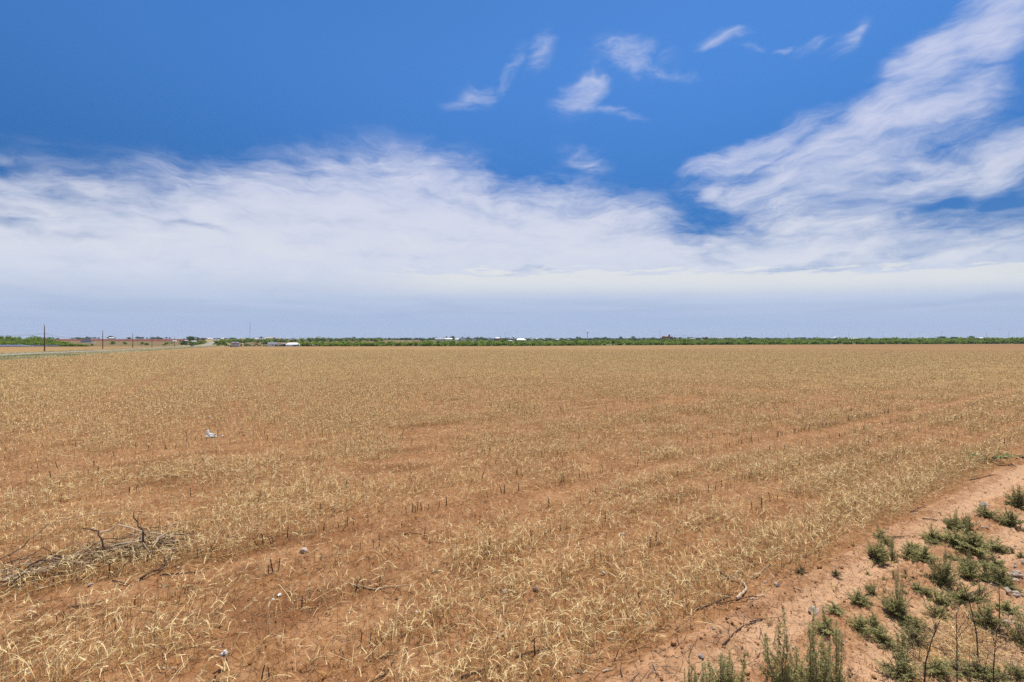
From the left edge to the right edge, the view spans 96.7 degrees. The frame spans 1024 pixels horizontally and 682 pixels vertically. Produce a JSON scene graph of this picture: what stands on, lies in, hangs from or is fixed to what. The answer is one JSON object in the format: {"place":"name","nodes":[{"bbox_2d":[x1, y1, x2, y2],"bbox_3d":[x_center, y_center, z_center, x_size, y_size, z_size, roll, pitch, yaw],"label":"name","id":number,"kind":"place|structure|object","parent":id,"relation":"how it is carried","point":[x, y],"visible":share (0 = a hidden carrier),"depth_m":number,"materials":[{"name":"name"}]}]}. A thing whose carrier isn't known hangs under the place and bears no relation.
{"place":"outdoors","nodes":[
{"label":"outdoors","id":0,"kind":"place"},
{"bbox_2d":[0,339,218,354],"bbox_3d":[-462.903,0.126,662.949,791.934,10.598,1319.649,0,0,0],"label":"road","id":1,"kind":"structure","parent":0,"point":[211,343],"depth_m":190.34,"materials":[{"name":"grey asphalt"}]},
{"bbox_2d":[54,339,205,340],"bbox_3d":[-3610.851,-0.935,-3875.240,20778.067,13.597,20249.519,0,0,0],"label":"ploughed field","id":2,"kind":"structure","parent":0,"point":[125,339],"depth_m":1288.42,"materials":[{"name":"brown soil"}]},
{"bbox_2d":[36,339,420,346],"bbox_3d":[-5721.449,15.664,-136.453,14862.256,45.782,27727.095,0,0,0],"label":"trees","id":3,"kind":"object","parent":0,"point":[135,343],"visible":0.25,"depth_m":918.92,"materials":[{"name":"green plant"}]},
{"bbox_2d":[286,343,299,345],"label":"shed","id":4,"kind":"structure","parent":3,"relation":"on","point":[292,344],"depth_m":448.38,"materials":[{"name":"white metal"}]},
{"bbox_2d":[4,392,1017,506],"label":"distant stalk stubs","id":5,"kind":"object","parent":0,"point":[629,423],"visible":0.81,"depth_m":15.94,"materials":[{"name":"brown plant"}]},
{"bbox_2d":[0,344,1023,681],"bbox_3d":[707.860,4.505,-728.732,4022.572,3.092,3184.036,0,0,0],"label":"ground","id":6,"kind":"structure","parent":0,"point":[258,632],"depth_m":8.15,"materials":[{"name":"soil"}]},
{"bbox_2d":[0,509,208,592],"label":"brush heap","id":7,"kind":"object","parent":6,"relation":"on","point":[87,552],"visible":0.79,"depth_m":6.26,"materials":[{"name":"brown wood"}]},
{"bbox_2d":[0,339,228,359],"bbox_3d":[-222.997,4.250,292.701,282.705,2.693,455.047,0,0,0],"label":"roadside grass","id":8,"kind":"structure","parent":6,"relation":"on","point":[40,355],"depth_m":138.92,"materials":[{"name":"plant"}]},
{"bbox_2d":[205,430,216,437],"bbox_3d":[-9.575,2.963,14.476,0.376,0.307,0.214,0,0,0],"label":"plastic bag","id":9,"kind":"object","parent":6,"relation":"on","point":[208,433],"visible":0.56,"depth_m":14.44,"materials":[{"name":"white plastic"}]},
{"bbox_2d":[218,649,228,669],"bbox_3d":[-2.669,2.966,4.221,0.073,0.187,0.071,0,0,22],"label":"cotton boll","id":10,"kind":"object","parent":6,"relation":"on","point":[225,651],"visible":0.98,"depth_m":4.22,"materials":[{"name":"white plant"}]},
{"bbox_2d":[300,547,307,553],"bbox_3d":[-3.015,3.036,6.603,0.109,0.085,0.104,0,0,-4],"label":"stone","id":11,"kind":"object","parent":6,"relation":"on","point":[303,550],"visible":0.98,"depth_m":6.56,"materials":[{"name":"white stone"}]},
{"bbox_2d":[352,584,407,592],"bbox_3d":[-1.617,3.006,5.505,0.718,0.051,0.266,0,0,0],"label":"stick","id":12,"kind":"object","parent":6,"relation":"on","point":[380,588],"visible":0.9,"depth_m":5.57,"materials":[{"name":"brown wood"}]},
{"bbox_2d":[455,663,498,680],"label":"stick","id":13,"kind":"object","parent":6,"relation":"on","point":[461,676],"visible":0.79,"depth_m":4.12,"materials":[{"name":"brown wood"}]},
{"bbox_2d":[0,395,1023,681],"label":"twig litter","id":14,"kind":"object","parent":6,"relation":"on","point":[574,615],"visible":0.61,"depth_m":5.08,"materials":[{"name":"brown wood"}]},
{"bbox_2d":[2,442,1021,681],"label":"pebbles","id":15,"kind":"object","parent":6,"relation":"on","point":[515,573],"visible":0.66,"depth_m":5.14,"materials":[{"name":"stone"}]},
{"bbox_2d":[0,348,1023,681],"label":"wheat stubble","id":16,"kind":"object","parent":6,"relation":"on","point":[642,394],"visible":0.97,"depth_m":11.39,"materials":[{"name":"beige plant"}]},
{"bbox_2d":[0,409,1023,681],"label":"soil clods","id":17,"kind":"object","parent":6,"relation":"on","point":[564,581],"visible":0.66,"depth_m":5.40,"materials":[{"name":"brown soil"}]},
{"bbox_2d":[515,640,555,658],"bbox_3d":[0.255,2.987,4.368,0.453,0.042,0.129,0,0,-26],"label":"stick","id":18,"kind":"object","parent":6,"relation":"on","point":[532,651],"visible":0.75,"depth_m":4.38,"materials":[{"name":"brown wood"}]},
{"bbox_2d":[609,655,642,676],"bbox_3d":[1.010,2.995,4.205,0.453,0.056,0.181,0,0,-44],"label":"stick","id":19,"kind":"object","parent":6,"relation":"on","point":[621,660],"visible":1,"depth_m":4.21,"materials":[{"name":"brown wood"}]},
{"bbox_2d":[693,587,737,609],"bbox_3d":[2.332,2.996,5.351,0.780,0.055,0.207,0,0,-28],"label":"stick","id":20,"kind":"object","parent":6,"relation":"on","point":[713,602],"visible":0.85,"depth_m":5.25,"materials":[{"name":"brown wood"}]},
{"bbox_2d":[708,590,758,609],"bbox_3d":[2.601,2.980,5.261,0.659,0.088,0.234,0,0,-25],"label":"stick","id":21,"kind":"object","parent":6,"relation":"on","point":[717,603],"visible":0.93,"depth_m":5.26,"materials":[{"name":"brown wood"}]},
{"bbox_2d":[730,576,746,598],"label":"stick","id":22,"kind":"object","parent":6,"relation":"on","point":[740,594],"visible":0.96,"depth_m":5.46,"materials":[{"name":"brown wood"}]},
{"bbox_2d":[750,563,783,578],"bbox_3d":[3.292,2.997,5.983,0.661,0.060,0.248,0,0,-19],"label":"stick","id":23,"kind":"object","parent":6,"relation":"on","point":[764,568],"visible":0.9,"depth_m":6.01,"materials":[{"name":"brown wood"}]},
{"bbox_2d":[792,564,809,573],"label":"weed","id":24,"kind":"object","parent":6,"relation":"on","point":[802,569],"visible":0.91,"depth_m":5.94,"materials":[{"name":"green plant"}]},
{"bbox_2d":[0,0,1023,339],"label":"sky","id":25,"kind":"structure","parent":0,"point":[179,169],"materials":[{"name":"blue"}]},
{"bbox_2d":[422,340,1007,345],"bbox_3d":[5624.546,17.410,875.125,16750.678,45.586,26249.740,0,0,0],"label":"tree line","id":26,"kind":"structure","parent":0,"point":[434,341],"depth_m":986.22,"materials":[{"name":"green plant"}]},
{"bbox_2d":[604,458,1023,681],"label":"dirt path","id":27,"kind":"structure","parent":0,"point":[850,569],"depth_m":5.15,"materials":[{"name":"soil"}]},
{"bbox_2d":[684,653,697,681],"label":"weed","id":28,"kind":"object","parent":27,"relation":"on","point":[689,678],"visible":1,"depth_m":3.86,"materials":[{"name":"green plant"}]},
{"bbox_2d":[694,662,715,681],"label":"weed","id":29,"kind":"object","parent":27,"relation":"on","point":[707,677],"visible":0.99,"depth_m":3.84,"materials":[{"name":"green plant"}]},
{"bbox_2d":[697,652,739,681],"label":"weed","id":30,"kind":"object","parent":27,"relation":"on","point":[722,673],"visible":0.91,"depth_m":3.89,"materials":[{"name":"green plant"}]},
{"bbox_2d":[716,648,749,681],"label":"weed","id":31,"kind":"object","parent":27,"relation":"on","point":[742,679],"visible":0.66,"depth_m":3.94,"materials":[{"name":"green plant"}]},
{"bbox_2d":[722,613,752,645],"bbox_3d":[2.334,2.994,4.666,0.306,0.063,0.498,0,0,29],"label":"stick","id":32,"kind":"object","parent":27,"relation":"on","point":[735,631],"visible":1,"depth_m":4.72,"materials":[{"name":"wood"}]},
{"bbox_2d":[738,650,751,665],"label":"weed","id":33,"kind":"object","parent":27,"relation":"on","point":[745,661],"visible":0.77,"depth_m":4.30,"materials":[{"name":"green plant"}]},
{"bbox_2d":[736,608,781,622],"bbox_3d":[2.730,2.991,4.945,0.498,0.065,0.184,0,0,0],"label":"stick","id":34,"kind":"object","parent":27,"relation":"on","point":[757,619],"visible":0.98,"depth_m":4.94,"materials":[{"name":"brown wood"}]},
{"bbox_2d":[759,608,808,681],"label":"weed","id":35,"kind":"object","parent":27,"relation":"on","point":[786,670],"visible":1,"depth_m":3.89,"materials":[{"name":"green plant"}]},
{"bbox_2d":[790,660,819,681],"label":"weed","id":36,"kind":"object","parent":27,"relation":"on","point":[802,678],"visible":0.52,"depth_m":3.84,"materials":[{"name":"green plant"}]},
{"bbox_2d":[789,604,834,681],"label":"weed","id":37,"kind":"object","parent":27,"relation":"on","point":[813,654],"visible":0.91,"depth_m":3.85,"materials":[{"name":"green plant"}]},
{"bbox_2d":[808,606,819,614],"bbox_3d":[3.390,3.033,5.101,0.098,0.095,0.114,0,0,-15],"label":"stone","id":38,"kind":"object","parent":27,"relation":"on","point":[816,610],"visible":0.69,"depth_m":5.09,"materials":[{"name":"grey stone"}]},
{"bbox_2d":[806,605,842,638],"bbox_3d":[3.194,2.862,4.631,0.408,0.292,0.368,0,0,-32],"label":"weed","id":39,"kind":"object","parent":27,"relation":"on","point":[823,626],"visible":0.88,"depth_m":4.63,"materials":[{"name":"green plant"}]},
{"bbox_2d":[808,653,841,681],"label":"weed","id":40,"kind":"object","parent":27,"relation":"on","point":[839,676],"visible":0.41,"depth_m":3.84,"materials":[{"name":"green plant"}]},
{"bbox_2d":[824,601,845,614],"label":"weed","id":41,"kind":"object","parent":27,"relation":"on","point":[837,609],"visible":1,"depth_m":5.03,"materials":[{"name":"green plant"}]},
{"bbox_2d":[828,569,842,577],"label":"weed","id":42,"kind":"object","parent":27,"relation":"on","point":[835,573],"visible":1,"depth_m":5.86,"materials":[{"name":"green plant"}]},
{"bbox_2d":[820,619,851,681],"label":"weed","id":43,"kind":"object","parent":27,"relation":"on","point":[839,659],"visible":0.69,"depth_m":3.85,"materials":[{"name":"green plant"}]},
{"bbox_2d":[842,586,872,608],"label":"weed","id":44,"kind":"object","parent":27,"relation":"on","point":[858,599],"visible":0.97,"depth_m":5.17,"materials":[{"name":"green plant"}]},
{"bbox_2d":[844,611,877,636],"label":"weed","id":45,"kind":"object","parent":27,"relation":"on","point":[859,624],"visible":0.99,"depth_m":4.72,"materials":[{"name":"green plant"}]},
{"bbox_2d":[862,580,883,596],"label":"weed","id":46,"kind":"object","parent":27,"relation":"on","point":[871,589],"visible":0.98,"depth_m":5.37,"materials":[{"name":"green plant"}]},
{"bbox_2d":[864,612,881,628],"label":"weed","id":47,"kind":"object","parent":27,"relation":"on","point":[872,620],"visible":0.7,"depth_m":4.78,"materials":[{"name":"green plant"}]},
{"bbox_2d":[864,539,893,564],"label":"weed","id":48,"kind":"object","parent":27,"relation":"on","point":[881,554],"visible":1,"depth_m":6.29,"materials":[{"name":"green plant"}]},
{"bbox_2d":[871,523,889,537],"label":"weed","id":49,"kind":"object","parent":27,"relation":"on","point":[880,530],"visible":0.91,"depth_m":6.92,"materials":[{"name":"green plant"}]},
{"bbox_2d":[868,623,895,648],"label":"weed","id":50,"kind":"object","parent":27,"relation":"on","point":[882,635],"visible":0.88,"depth_m":4.60,"materials":[{"name":"green plant"}]},
{"bbox_2d":[879,536,893,545],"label":"weed","id":51,"kind":"object","parent":27,"relation":"on","point":[887,542],"visible":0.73,"depth_m":6.78,"materials":[{"name":"green plant"}]},
{"bbox_2d":[887,538,901,560],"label":"weed","id":52,"kind":"object","parent":27,"relation":"on","point":[891,555],"visible":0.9,"depth_m":6.33,"materials":[{"name":"green plant"}]},
{"bbox_2d":[875,589,921,624],"bbox_3d":[4.234,2.894,4.993,0.371,0.333,0.486,0,0,13],"label":"weed","id":53,"kind":"object","parent":27,"relation":"on","point":[892,605],"visible":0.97,"depth_m":4.98,"materials":[{"name":"green plant"}]},
{"bbox_2d":[892,561,904,608],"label":"weed","id":54,"kind":"object","parent":27,"relation":"on","point":[896,589],"visible":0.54,"depth_m":5.06,"materials":[{"name":"green plant"}]},
{"bbox_2d":[887,626,912,659],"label":"weed","id":55,"kind":"object","parent":27,"relation":"on","point":[903,635],"visible":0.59,"depth_m":4.37,"materials":[{"name":"green plant"}]},
{"bbox_2d":[872,642,927,681],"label":"weed","id":56,"kind":"object","parent":27,"relation":"on","point":[907,675],"visible":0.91,"depth_m":4.09,"materials":[{"name":"green plant"}]},
{"bbox_2d":[892,543,922,558],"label":"weed","id":57,"kind":"object","parent":27,"relation":"on","point":[907,552],"visible":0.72,"depth_m":6.39,"materials":[{"name":"green plant"}]},
{"bbox_2d":[891,618,930,647],"bbox_3d":[4.058,2.952,4.572,0.346,0.250,0.272,0,0,-2],"label":"weed","id":58,"kind":"object","parent":27,"relation":"on","point":[918,631],"visible":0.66,"depth_m":4.57,"materials":[{"name":"green plant"}]},
{"bbox_2d":[902,540,921,549],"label":"weed","id":59,"kind":"object","parent":27,"relation":"on","point":[916,546],"visible":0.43,"depth_m":6.70,"materials":[{"name":"green plant"}]},
{"bbox_2d":[897,610,930,633],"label":"weed","id":60,"kind":"object","parent":27,"relation":"on","point":[914,620],"visible":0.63,"depth_m":4.84,"materials":[{"name":"green plant"}]},
{"bbox_2d":[901,579,938,594],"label":"weed","id":61,"kind":"object","parent":27,"relation":"on","point":[916,588],"visible":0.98,"depth_m":5.45,"materials":[{"name":"green plant"}]},
{"bbox_2d":[912,625,927,656],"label":"dry stalk","id":62,"kind":"object","parent":27,"relation":"on","point":[921,642],"visible":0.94,"depth_m":4.27,"materials":[{"name":"brown plant"}]},
{"bbox_2d":[909,542,941,562],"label":"weed","id":63,"kind":"object","parent":27,"relation":"on","point":[922,552],"visible":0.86,"depth_m":6.20,"materials":[{"name":"green plant"}]},
{"bbox_2d":[906,603,951,681],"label":"dead plant","id":64,"kind":"object","parent":27,"relation":"on","point":[931,630],"visible":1,"depth_m":3.90,"materials":[{"name":"brown plant"}]},
{"bbox_2d":[915,523,944,542],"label":"weed","id":65,"kind":"object","parent":27,"relation":"on","point":[933,535],"visible":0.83,"depth_m":6.93,"materials":[{"name":"green plant"}]},
{"bbox_2d":[924,535,944,545],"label":"weed","id":66,"kind":"object","parent":27,"relation":"on","point":[930,541],"visible":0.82,"depth_m":6.77,"materials":[{"name":"green plant"}]},
{"bbox_2d":[921,612,953,626],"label":"dry tuft","id":67,"kind":"object","parent":27,"relation":"on","point":[938,620],"visible":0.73,"depth_m":4.82,"materials":[{"name":"plant"}]},
{"bbox_2d":[919,599,955,621],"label":"weed","id":68,"kind":"object","parent":27,"relation":"on","point":[939,612],"visible":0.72,"depth_m":5.03,"materials":[{"name":"green plant"}]},
{"bbox_2d":[920,586,956,608],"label":"weed","id":69,"kind":"object","parent":27,"relation":"on","point":[939,597],"visible":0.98,"depth_m":5.30,"materials":[{"name":"green plant"}]},
{"bbox_2d":[858,572,1023,681],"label":"straw litter","id":70,"kind":"object","parent":27,"relation":"on","point":[959,643],"visible":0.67,"depth_m":4.47,"materials":[{"name":"beige plant"}]},
{"bbox_2d":[916,654,965,681],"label":"weed","id":71,"kind":"object","parent":27,"relation":"on","point":[936,670],"visible":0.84,"depth_m":4.05,"materials":[{"name":"green plant"}]},
{"bbox_2d":[920,555,965,588],"bbox_3d":[5.366,2.870,5.670,0.378,0.376,0.460,0,0,-18],"label":"weed","id":72,"kind":"object","parent":27,"relation":"on","point":[943,575],"visible":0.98,"depth_m":5.63,"materials":[{"name":"green plant"}]},
{"bbox_2d":[940,544,952,570],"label":"weed","id":73,"kind":"object","parent":27,"relation":"on","point":[943,557],"visible":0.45,"depth_m":5.90,"materials":[{"name":"green plant"}]},
{"bbox_2d":[940,513,958,530],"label":"weed","id":74,"kind":"object","parent":27,"relation":"on","point":[947,522],"visible":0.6,"depth_m":7.35,"materials":[{"name":"green plant"}]},
{"bbox_2d":[926,652,979,681],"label":"weed","id":75,"kind":"object","parent":27,"relation":"on","point":[964,669],"visible":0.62,"depth_m":4.14,"materials":[{"name":"green plant"}]},
{"bbox_2d":[945,549,961,560],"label":"weed","id":76,"kind":"object","parent":27,"relation":"on","point":[948,555],"visible":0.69,"depth_m":6.30,"materials":[{"name":"green plant"}]},
{"bbox_2d":[951,511,957,531],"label":"weed","id":77,"kind":"object","parent":27,"relation":"on","point":[955,524],"visible":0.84,"depth_m":7.18,"materials":[{"name":"green plant"}]},
{"bbox_2d":[939,527,974,546],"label":"weed","id":78,"kind":"object","parent":27,"relation":"on","point":[954,533],"visible":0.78,"depth_m":6.68,"materials":[{"name":"green plant"}]},
{"bbox_2d":[931,603,984,681],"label":"dead plant","id":79,"kind":"object","parent":27,"relation":"on","point":[956,638],"visible":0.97,"depth_m":3.98,"materials":[{"name":"plant"}]},
{"bbox_2d":[939,579,986,607],"bbox_3d":[5.272,2.946,5.326,0.356,0.269,0.466,0,0,7],"label":"weed","id":80,"kind":"object","parent":27,"relation":"on","point":[961,595],"visible":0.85,"depth_m":5.29,"materials":[{"name":"green plant"}]},
{"bbox_2d":[961,513,969,535],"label":"weed","id":81,"kind":"object","parent":27,"relation":"on","point":[963,528],"visible":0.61,"depth_m":6.97,"materials":[{"name":"green plant"}]},
{"bbox_2d":[952,557,979,582],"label":"weed","id":82,"kind":"object","parent":27,"relation":"on","point":[966,572],"visible":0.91,"depth_m":5.87,"materials":[{"name":"green plant"}]},
{"bbox_2d":[953,512,979,530],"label":"weed","id":83,"kind":"object","parent":27,"relation":"on","point":[969,520],"visible":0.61,"depth_m":7.14,"materials":[{"name":"green plant"}]},
{"bbox_2d":[956,553,980,569],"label":"weed","id":84,"kind":"object","parent":27,"relation":"on","point":[963,558],"visible":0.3,"depth_m":6.18,"materials":[{"name":"green plant"}]},
{"bbox_2d":[939,525,998,557],"bbox_3d":[6.591,2.888,6.593,0.751,0.360,0.628,0,0,-35],"label":"weed","id":85,"kind":"object","parent":27,"relation":"on","point":[979,549],"visible":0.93,"depth_m":6.53,"materials":[{"name":"green plant"}]},
{"bbox_2d":[964,545,974,569],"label":"weed","id":86,"kind":"object","parent":27,"relation":"on","point":[968,558],"visible":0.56,"depth_m":6.06,"materials":[{"name":"green plant"}]},
{"bbox_2d":[953,581,991,657],"bbox_3d":[4.351,2.673,4.309,0.251,0.791,0.369,0,0,16],"label":"dead plant","id":87,"kind":"object","parent":27,"relation":"on","point":[973,620],"visible":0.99,"depth_m":4.30,"materials":[{"name":"brown plant"}]},
{"bbox_2d":[964,631,980,669],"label":"dry stalk","id":88,"kind":"object","parent":27,"relation":"on","point":[973,646],"visible":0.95,"depth_m":4.24,"materials":[{"name":"brown plant"}]},
{"bbox_2d":[958,647,988,680],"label":"dead plant","id":89,"kind":"object","parent":27,"relation":"on","point":[972,664],"visible":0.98,"depth_m":3.93,"materials":[{"name":"brown plant"}]},
{"bbox_2d":[974,580,994,606],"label":"weed","id":90,"kind":"object","parent":27,"relation":"on","point":[981,589],"visible":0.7,"depth_m":5.25,"materials":[{"name":"green plant"}]},
{"bbox_2d":[978,646,992,681],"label":"dead plant","id":91,"kind":"object","parent":27,"relation":"on","point":[985,664],"visible":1,"depth_m":3.93,"materials":[{"name":"brown plant"}]},
{"bbox_2d":[959,654,1012,681],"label":"weed","id":92,"kind":"object","parent":27,"relation":"on","point":[979,672],"visible":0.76,"depth_m":4.10,"materials":[{"name":"green plant"}]},
{"bbox_2d":[971,503,1000,517],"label":"weed","id":93,"kind":"object","parent":27,"relation":"on","point":[985,513],"visible":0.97,"depth_m":7.74,"materials":[{"name":"green plant"}]},
{"bbox_2d":[973,560,999,581],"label":"weed","id":94,"kind":"object","parent":27,"relation":"on","point":[984,566],"visible":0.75,"depth_m":5.76,"materials":[{"name":"green plant"}]},
{"bbox_2d":[963,598,1013,633],"bbox_3d":[5.018,2.875,4.798,0.336,0.296,0.377,0,0,23],"label":"weed","id":95,"kind":"object","parent":27,"relation":"on","point":[993,619],"visible":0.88,"depth_m":4.77,"materials":[{"name":"green plant"}]},
{"bbox_2d":[973,550,1016,571],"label":"weed","id":96,"kind":"object","parent":27,"relation":"on","point":[997,562],"visible":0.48,"depth_m":6.13,"materials":[{"name":"green plant"}]},
{"bbox_2d":[978,663,1011,681],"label":"weed","id":97,"kind":"object","parent":27,"relation":"on","point":[998,671],"visible":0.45,"depth_m":4.12,"materials":[{"name":"green plant"}]},
{"bbox_2d":[991,567,1000,630],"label":"dead plant","id":98,"kind":"object","parent":27,"relation":"on","point":[998,591],"visible":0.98,"depth_m":4.70,"materials":[{"name":"brown plant"}]},
{"bbox_2d":[980,535,1013,553],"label":"weed","id":99,"kind":"object","parent":27,"relation":"on","point":[998,548],"visible":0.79,"depth_m":6.62,"materials":[{"name":"green plant"}]},
{"bbox_2d":[985,629,1010,681],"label":"dead plant","id":100,"kind":"object","parent":27,"relation":"on","point":[995,642],"visible":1,"depth_m":3.92,"materials":[{"name":"brown plant"}]},
{"bbox_2d":[981,562,1018,584],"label":"weed","id":101,"kind":"object","parent":27,"relation":"on","point":[1003,576],"visible":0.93,"depth_m":5.60,"materials":[{"name":"green plant"}]},
{"bbox_2d":[987,506,1023,529],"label":"weed","id":102,"kind":"object","parent":27,"relation":"on","point":[1009,521],"visible":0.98,"depth_m":7.47,"materials":[{"name":"green plant"}]},
{"bbox_2d":[990,575,1023,595],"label":"weed","id":103,"kind":"object","parent":27,"relation":"on","point":[1011,587],"visible":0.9,"depth_m":5.48,"materials":[{"name":"green plant"}]},
{"bbox_2d":[993,600,1023,619],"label":"weed","id":104,"kind":"object","parent":27,"relation":"on","point":[1004,607],"visible":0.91,"depth_m":5.04,"materials":[{"name":"green plant"}]},
{"bbox_2d":[999,659,1023,681],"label":"weed","id":105,"kind":"object","parent":27,"relation":"on","point":[1020,673],"visible":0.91,"depth_m":4.10,"materials":[{"name":"green plant"}]},
{"bbox_2d":[1002,614,1023,648],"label":"weed","id":106,"kind":"object","parent":27,"relation":"on","point":[1018,636],"visible":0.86,"depth_m":4.58,"materials":[{"name":"green plant"}]},
{"bbox_2d":[1003,484,1023,508],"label":"weed","id":107,"kind":"object","parent":27,"relation":"on","point":[1018,501],"visible":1,"depth_m":8.26,"materials":[{"name":"green plant"}]},
{"bbox_2d":[967,448,1012,461],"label":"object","id":108,"kind":"object","parent":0,"point":[992,458],"visible":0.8,"depth_m":11.31,"materials":[{"name":"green plant"}]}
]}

